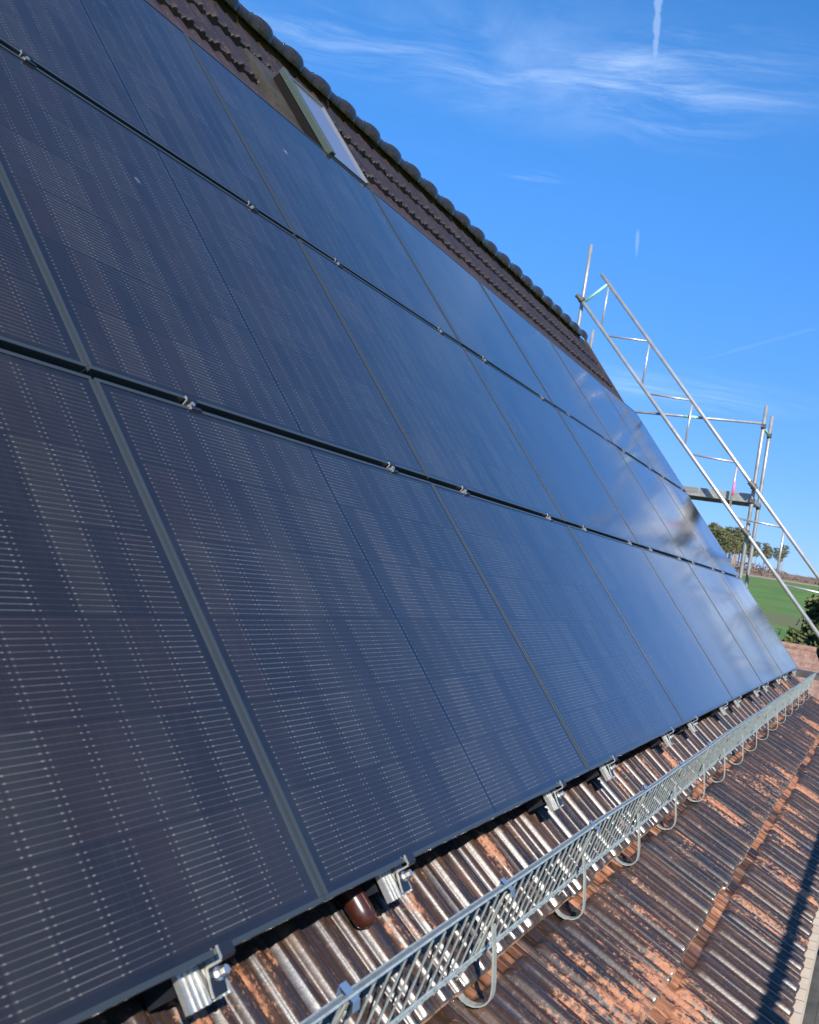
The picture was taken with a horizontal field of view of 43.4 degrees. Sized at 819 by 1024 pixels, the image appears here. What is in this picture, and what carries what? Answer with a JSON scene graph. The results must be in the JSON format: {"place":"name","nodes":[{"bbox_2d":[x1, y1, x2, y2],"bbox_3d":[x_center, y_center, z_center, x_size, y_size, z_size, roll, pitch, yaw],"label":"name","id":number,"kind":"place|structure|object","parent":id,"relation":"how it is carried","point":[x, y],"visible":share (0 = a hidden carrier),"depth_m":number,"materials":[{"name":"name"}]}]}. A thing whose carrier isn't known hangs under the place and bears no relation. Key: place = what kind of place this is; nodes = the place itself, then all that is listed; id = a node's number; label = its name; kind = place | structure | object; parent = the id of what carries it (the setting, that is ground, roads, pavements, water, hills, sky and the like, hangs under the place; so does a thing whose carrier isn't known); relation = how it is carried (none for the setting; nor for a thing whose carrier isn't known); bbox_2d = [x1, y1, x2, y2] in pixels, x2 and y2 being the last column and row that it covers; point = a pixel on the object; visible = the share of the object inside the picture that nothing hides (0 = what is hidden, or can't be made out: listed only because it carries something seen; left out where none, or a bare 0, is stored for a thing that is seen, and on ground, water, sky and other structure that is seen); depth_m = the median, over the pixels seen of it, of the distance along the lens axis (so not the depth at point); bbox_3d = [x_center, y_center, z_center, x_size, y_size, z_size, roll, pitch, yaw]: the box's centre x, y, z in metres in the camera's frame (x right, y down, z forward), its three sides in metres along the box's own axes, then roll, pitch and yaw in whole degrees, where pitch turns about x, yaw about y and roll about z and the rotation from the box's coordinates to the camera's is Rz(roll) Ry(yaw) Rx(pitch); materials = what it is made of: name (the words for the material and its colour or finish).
{"place":"outdoors","nodes":[
{"label":"outdoors","id":0,"kind":"place"},
{"bbox_2d":[239,0,818,577],"label":"sky","id":1,"kind":"structure","parent":0,"point":[677,140],"materials":[{"name":"blue"}]},
{"bbox_2d":[735,567,818,1020],"bbox_3d":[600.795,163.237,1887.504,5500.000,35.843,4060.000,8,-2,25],"label":"ground","id":2,"kind":"structure","parent":0,"point":[777,606],"depth_m":225.98,"materials":[{"name":"green plant"}]},
{"bbox_2d":[79,0,818,1023],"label":"house","id":3,"kind":"structure","parent":2,"relation":"on","point":[705,910],"depth_m":3.26,"materials":[{"name":"brown tile"}]},
{"bbox_2d":[142,938,234,1016],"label":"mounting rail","id":4,"kind":"object","parent":3,"relation":"attached to","point":[198,987],"visible":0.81,"depth_m":1.50,"materials":[{"name":"metal"}]},
{"bbox_2d":[0,174,86,372],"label":"solar panel","id":5,"kind":"object","parent":4,"relation":"attached to","point":[33,323],"visible":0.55,"depth_m":2.12,"materials":[{"name":"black glass"}]},
{"bbox_2d":[0,348,323,1023],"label":"solar panel","id":6,"kind":"object","parent":4,"relation":"attached to","point":[148,839],"visible":1,"depth_m":1.62,"materials":[{"name":"black glass"}]},
{"bbox_2d":[19,49,415,903],"bbox_3d":[-0.814,-0.679,2.620,0.122,3.492,0.102,-34,-18,18],"label":"mounting rail","id":7,"kind":"object","parent":3,"relation":"attached to","point":[393,883],"visible":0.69,"depth_m":2.10,"materials":[{"name":"silver metal"}]},
{"bbox_2d":[0,44,427,479],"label":"solar panel","id":8,"kind":"object","parent":7,"relation":"attached to","point":[171,278],"visible":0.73,"depth_m":2.86,"materials":[{"name":"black glass"}]},
{"bbox_2d":[92,378,588,906],"bbox_3d":[-0.044,0.295,2.781,0.036,1.143,1.767,-34,-18,18],"label":"solar panel","id":9,"kind":"object","parent":7,"relation":"attached to","point":[388,692],"visible":0.83,"depth_m":2.43,"materials":[{"name":"black glass"}]},
{"bbox_2d":[247,200,565,811],"bbox_3d":[-0.351,-0.570,3.619,0.122,3.492,0.102,-34,-18,18],"label":"mounting rail","id":10,"kind":"object","parent":3,"relation":"attached to","point":[552,799],"visible":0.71,"depth_m":3.09,"materials":[{"name":"silver metal"}]},
{"bbox_2d":[0,0,293,234],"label":"solar panel","id":11,"kind":"object","parent":10,"relation":"attached to","point":[136,66],"visible":0.77,"depth_m":3.59,"materials":[{"name":"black glass"}]},
{"bbox_2d":[334,258,617,781],"bbox_3d":[-0.075,-0.505,4.214,0.122,3.492,0.102,-34,-18,18],"label":"mounting rail","id":12,"kind":"object","parent":3,"relation":"attached to","point":[605,770],"visible":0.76,"depth_m":3.69,"materials":[{"name":"silver metal"}]},
{"bbox_2d":[298,239,564,522],"bbox_3d":[0.172,-0.512,4.728,0.037,1.143,1.767,-34,-18,18],"label":"solar panel","id":13,"kind":"object","parent":12,"relation":"attached to","point":[453,423],"visible":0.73,"depth_m":4.51,"materials":[{"name":"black glass"}]},
{"bbox_2d":[438,327,674,747],"bbox_3d":[0.396,-0.395,5.229,0.122,3.492,0.102,-34,-18,18],"label":"mounting rail","id":14,"kind":"object","parent":3,"relation":"attached to","point":[666,738],"visible":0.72,"depth_m":4.70,"materials":[{"name":"silver metal"}]},
{"bbox_2d":[185,33,459,343],"bbox_3d":[-0.354,-1.492,5.078,0.036,1.143,1.767,-34,-18,18],"label":"solar panel","id":15,"kind":"object","parent":14,"relation":"attached to","point":[330,207],"visible":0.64,"depth_m":4.88,"materials":[{"name":"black glass"}]},
{"bbox_2d":[432,483,684,774],"bbox_3d":[0.697,0.469,4.378,0.037,1.143,1.767,-34,-18,18],"label":"solar panel","id":16,"kind":"object","parent":14,"relation":"attached to","point":[606,692],"visible":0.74,"depth_m":4.15,"materials":[{"name":"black glass"}]},
{"bbox_2d":[299,672,816,1023],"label":"snow guard","id":17,"kind":"object","parent":3,"relation":"on","point":[747,728],"visible":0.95,"depth_m":2.42,"materials":[{"name":"metal"}]},
{"bbox_2d":[482,356,698,733],"bbox_3d":[0.672,-0.330,5.824,0.122,3.492,0.102,-34,-18,18],"label":"mounting rail","id":18,"kind":"object","parent":3,"relation":"attached to","point":[691,725],"visible":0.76,"depth_m":5.30,"materials":[{"name":"silver metal"}]},
{"bbox_2d":[463,347,638,545],"bbox_3d":[0.912,-0.337,6.325,0.036,1.143,1.767,-34,-18,18],"label":"solar panel","id":19,"kind":"object","parent":18,"relation":"attached to","point":[570,479],"visible":0.74,"depth_m":6.17,"materials":[{"name":"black glass"}]},
{"bbox_2d":[568,525,733,725],"bbox_3d":[1.437,0.643,5.975,0.035,1.143,1.767,-34,-18,18],"label":"solar panel","id":20,"kind":"object","parent":18,"relation":"attached to","point":[685,671],"visible":0.8,"depth_m":5.82,"materials":[{"name":"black glass"}]},
{"bbox_2d":[540,395,728,715],"bbox_3d":[1.137,-0.221,6.827,0.122,3.492,0.102,-34,-18,18],"label":"mounting rail","id":21,"kind":"object","parent":3,"relation":"attached to","point":[722,709],"visible":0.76,"depth_m":6.30,"materials":[{"name":"silver metal"}]},
{"bbox_2d":[371,189,553,404],"bbox_3d":[0.387,-1.318,6.675,0.035,1.143,1.767,-34,-18,18],"label":"solar panel","id":22,"kind":"object","parent":21,"relation":"attached to","point":[470,312],"visible":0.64,"depth_m":6.52,"materials":[{"name":"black glass"}]},
{"bbox_2d":[567,412,741,707],"bbox_3d":[1.408,-0.158,7.412,0.122,3.492,0.102,-34,-18,18],"label":"mounting rail","id":23,"kind":"object","parent":3,"relation":"attached to","point":[736,702],"visible":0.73,"depth_m":6.89,"materials":[{"name":"silver metal"}]},
{"bbox_2d":[478,280,613,443],"bbox_3d":[1.128,-1.145,8.272,0.036,1.143,1.767,-34,-18,18],"label":"solar panel","id":24,"kind":"object","parent":23,"relation":"attached to","point":[551,371],"visible":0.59,"depth_m":8.14,"materials":[{"name":"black glass"}]},
{"bbox_2d":[556,407,685,560],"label":"solar panel","id":25,"kind":"object","parent":23,"relation":"attached to","point":[628,496],"visible":0.73,"depth_m":7.79,"materials":[{"name":"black glass"}]},
{"bbox_2d":[642,548,762,698],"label":"solar panel","id":26,"kind":"object","parent":23,"relation":"attached to","point":[727,657],"visible":0.77,"depth_m":7.45,"materials":[{"name":"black glass"}]},
{"bbox_2d":[605,437,759,697],"bbox_3d":[1.874,-0.048,8.416,0.122,3.492,0.102,-34,-18,18],"label":"mounting rail","id":27,"kind":"object","parent":3,"relation":"attached to","point":[755,692],"visible":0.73,"depth_m":7.89,"materials":[{"name":"silver metal"}]},
{"bbox_2d":[623,449,768,691],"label":"mounting rail","id":28,"kind":"object","parent":3,"relation":"attached to","point":[764,688],"visible":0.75,"depth_m":8.49,"materials":[{"name":"silver metal"}]},
{"bbox_2d":[549,339,654,471],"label":"solar panel","id":29,"kind":"object","parent":28,"relation":"attached to","point":[613,423],"visible":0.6,"depth_m":9.77,"materials":[{"name":"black glass"}]},
{"bbox_2d":[618,448,716,569],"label":"solar panel","id":30,"kind":"object","parent":28,"relation":"attached to","point":[682,533],"visible":0.72,"depth_m":9.44,"materials":[{"name":"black glass"}]},
{"bbox_2d":[688,562,782,686],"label":"solar panel","id":31,"kind":"object","parent":28,"relation":"attached to","point":[756,652],"visible":0.7,"depth_m":9.06,"materials":[{"name":"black glass"}]},
{"bbox_2d":[649,467,781,684],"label":"mounting rail","id":32,"kind":"object","parent":3,"relation":"attached to","point":[777,680],"visible":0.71,"depth_m":9.49,"materials":[{"name":"silver metal"}]},
{"bbox_2d":[662,475,787,680],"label":"mounting rail","id":33,"kind":"object","parent":3,"relation":"attached to","point":[783,677],"visible":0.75,"depth_m":10.10,"materials":[{"name":"silver metal"}]},
{"bbox_2d":[681,488,796,675],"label":"mounting rail","id":34,"kind":"object","parent":3,"relation":"attached to","point":[792,673],"visible":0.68,"depth_m":11.08,"materials":[{"name":"silver metal"}]},
{"bbox_2d":[600,383,685,491],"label":"solar panel","id":35,"kind":"object","parent":34,"relation":"attached to","point":[646,442],"visible":0.68,"depth_m":11.39,"materials":[{"name":"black glass"}]},
{"bbox_2d":[657,474,739,577],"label":"solar panel","id":36,"kind":"object","parent":34,"relation":"attached to","point":[712,547],"visible":0.67,"depth_m":11.03,"materials":[{"name":"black glass"}]},
{"bbox_2d":[720,572,797,674],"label":"solar panel","id":37,"kind":"object","parent":34,"relation":"attached to","point":[766,632],"visible":0.79,"depth_m":10.69,"materials":[{"name":"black glass"}]},
{"bbox_2d":[577,244,818,680],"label":"scaffolding","id":38,"kind":"object","parent":2,"relation":"on","point":[750,501],"visible":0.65,"depth_m":13.05,"materials":[{"name":"silver metal"}]},
{"bbox_2d":[575,273,818,638],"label":"lattice girder","id":39,"kind":"object","parent":38,"relation":"attached to","point":[750,483],"visible":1,"depth_m":12.93,"materials":[{"name":"metal"}]},
{"bbox_2d":[709,521,717,527],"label":"pine tree","id":40,"kind":"object","parent":2,"relation":"on","point":[713,525],"visible":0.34,"depth_m":393.42,"materials":[{"name":"green plant"}]},
{"bbox_2d":[715,528,726,544],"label":"pine tree","id":41,"kind":"object","parent":2,"relation":"on","point":[719,537],"visible":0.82,"depth_m":382.81,"materials":[{"name":"green plant"}]},
{"bbox_2d":[720,536,729,552],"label":"pine tree","id":42,"kind":"object","parent":2,"relation":"on","point":[725,541],"visible":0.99,"depth_m":380.10,"materials":[{"name":"green plant"}]},
{"bbox_2d":[722,542,731,553],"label":"pine tree","id":43,"kind":"object","parent":2,"relation":"on","point":[728,548],"visible":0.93,"depth_m":380.05,"materials":[{"name":"green plant"}]},
{"bbox_2d":[725,532,732,553],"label":"pine tree","id":44,"kind":"object","parent":2,"relation":"on","point":[728,534],"visible":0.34,"depth_m":392.73,"materials":[{"name":"green plant"}]},
{"bbox_2d":[724,527,734,551],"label":"pine tree","id":45,"kind":"object","parent":2,"relation":"on","point":[728,529],"visible":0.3,"depth_m":401.57,"materials":[{"name":"green plant"}]},
{"bbox_2d":[731,540,739,561],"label":"pine tree","id":46,"kind":"object","parent":2,"relation":"on","point":[735,542],"visible":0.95,"depth_m":387.31,"materials":[{"name":"green plant"}]},
{"bbox_2d":[734,543,742,567],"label":"pine tree","id":47,"kind":"object","parent":2,"relation":"on","point":[740,546],"visible":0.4,"depth_m":399.08,"materials":[{"name":"green plant"}]},
{"bbox_2d":[735,533,743,567],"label":"pine tree","id":48,"kind":"object","parent":2,"relation":"on","point":[740,536],"visible":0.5,"depth_m":405.80,"materials":[{"name":"green plant"}]},
{"bbox_2d":[746,548,754,557],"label":"pine tree","id":49,"kind":"object","parent":2,"relation":"on","point":[747,553],"visible":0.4,"depth_m":379.45,"materials":[{"name":"green plant"}]},
{"bbox_2d":[753,544,759,571],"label":"pine tree","id":50,"kind":"object","parent":2,"relation":"on","point":[756,554],"visible":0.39,"depth_m":386.69,"materials":[{"name":"green plant"}]},
{"bbox_2d":[761,542,769,568],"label":"pine tree","id":51,"kind":"object","parent":2,"relation":"on","point":[766,547],"visible":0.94,"depth_m":402.47,"materials":[{"name":"green plant"}]},
{"bbox_2d":[763,545,772,568],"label":"pine tree","id":52,"kind":"object","parent":2,"relation":"on","point":[770,548],"visible":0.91,"depth_m":404.63,"materials":[{"name":"green plant"}]},
{"bbox_2d":[730,560,818,584],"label":"undergrowth","id":53,"kind":"object","parent":2,"relation":"on","point":[768,570],"visible":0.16,"depth_m":388.24,"materials":[{"name":"green plant"}]},
{"bbox_2d":[772,547,778,565],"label":"pine tree","id":54,"kind":"object","parent":2,"relation":"on","point":[775,555],"visible":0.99,"depth_m":394.94,"materials":[{"name":"green plant"}]},
{"bbox_2d":[778,545,784,572],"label":"pine tree","id":55,"kind":"object","parent":2,"relation":"on","point":[782,555],"visible":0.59,"depth_m":410.34,"materials":[{"name":"green plant"}]},
{"bbox_2d":[779,545,790,572],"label":"pine tree","id":56,"kind":"object","parent":2,"relation":"on","point":[786,551],"visible":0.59,"depth_m":418.99,"materials":[{"name":"green plant"}]},
{"bbox_2d":[781,583,818,659],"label":"bush","id":57,"kind":"object","parent":2,"relation":"on","point":[805,635],"visible":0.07,"depth_m":25.39,"materials":[{"name":"green plant"}]},
{"bbox_2d":[782,641,818,699],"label":"neighbouring house","id":58,"kind":"structure","parent":0,"point":[804,657],"depth_m":21.59,"materials":[{"name":"red tile"}]},
{"bbox_3d":[2.786,3.737,5.045,0.098,6.128,14.100,8,-2,25],"label":"eave guard","id":59,"kind":"object","parent":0,"visible":0},
{"bbox_2d":[802,946,818,1023],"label":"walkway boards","id":60,"kind":"object","parent":59,"relation":"attached to","point":[811,1014],"depth_m":4.58,"materials":[{"name":"grey"}]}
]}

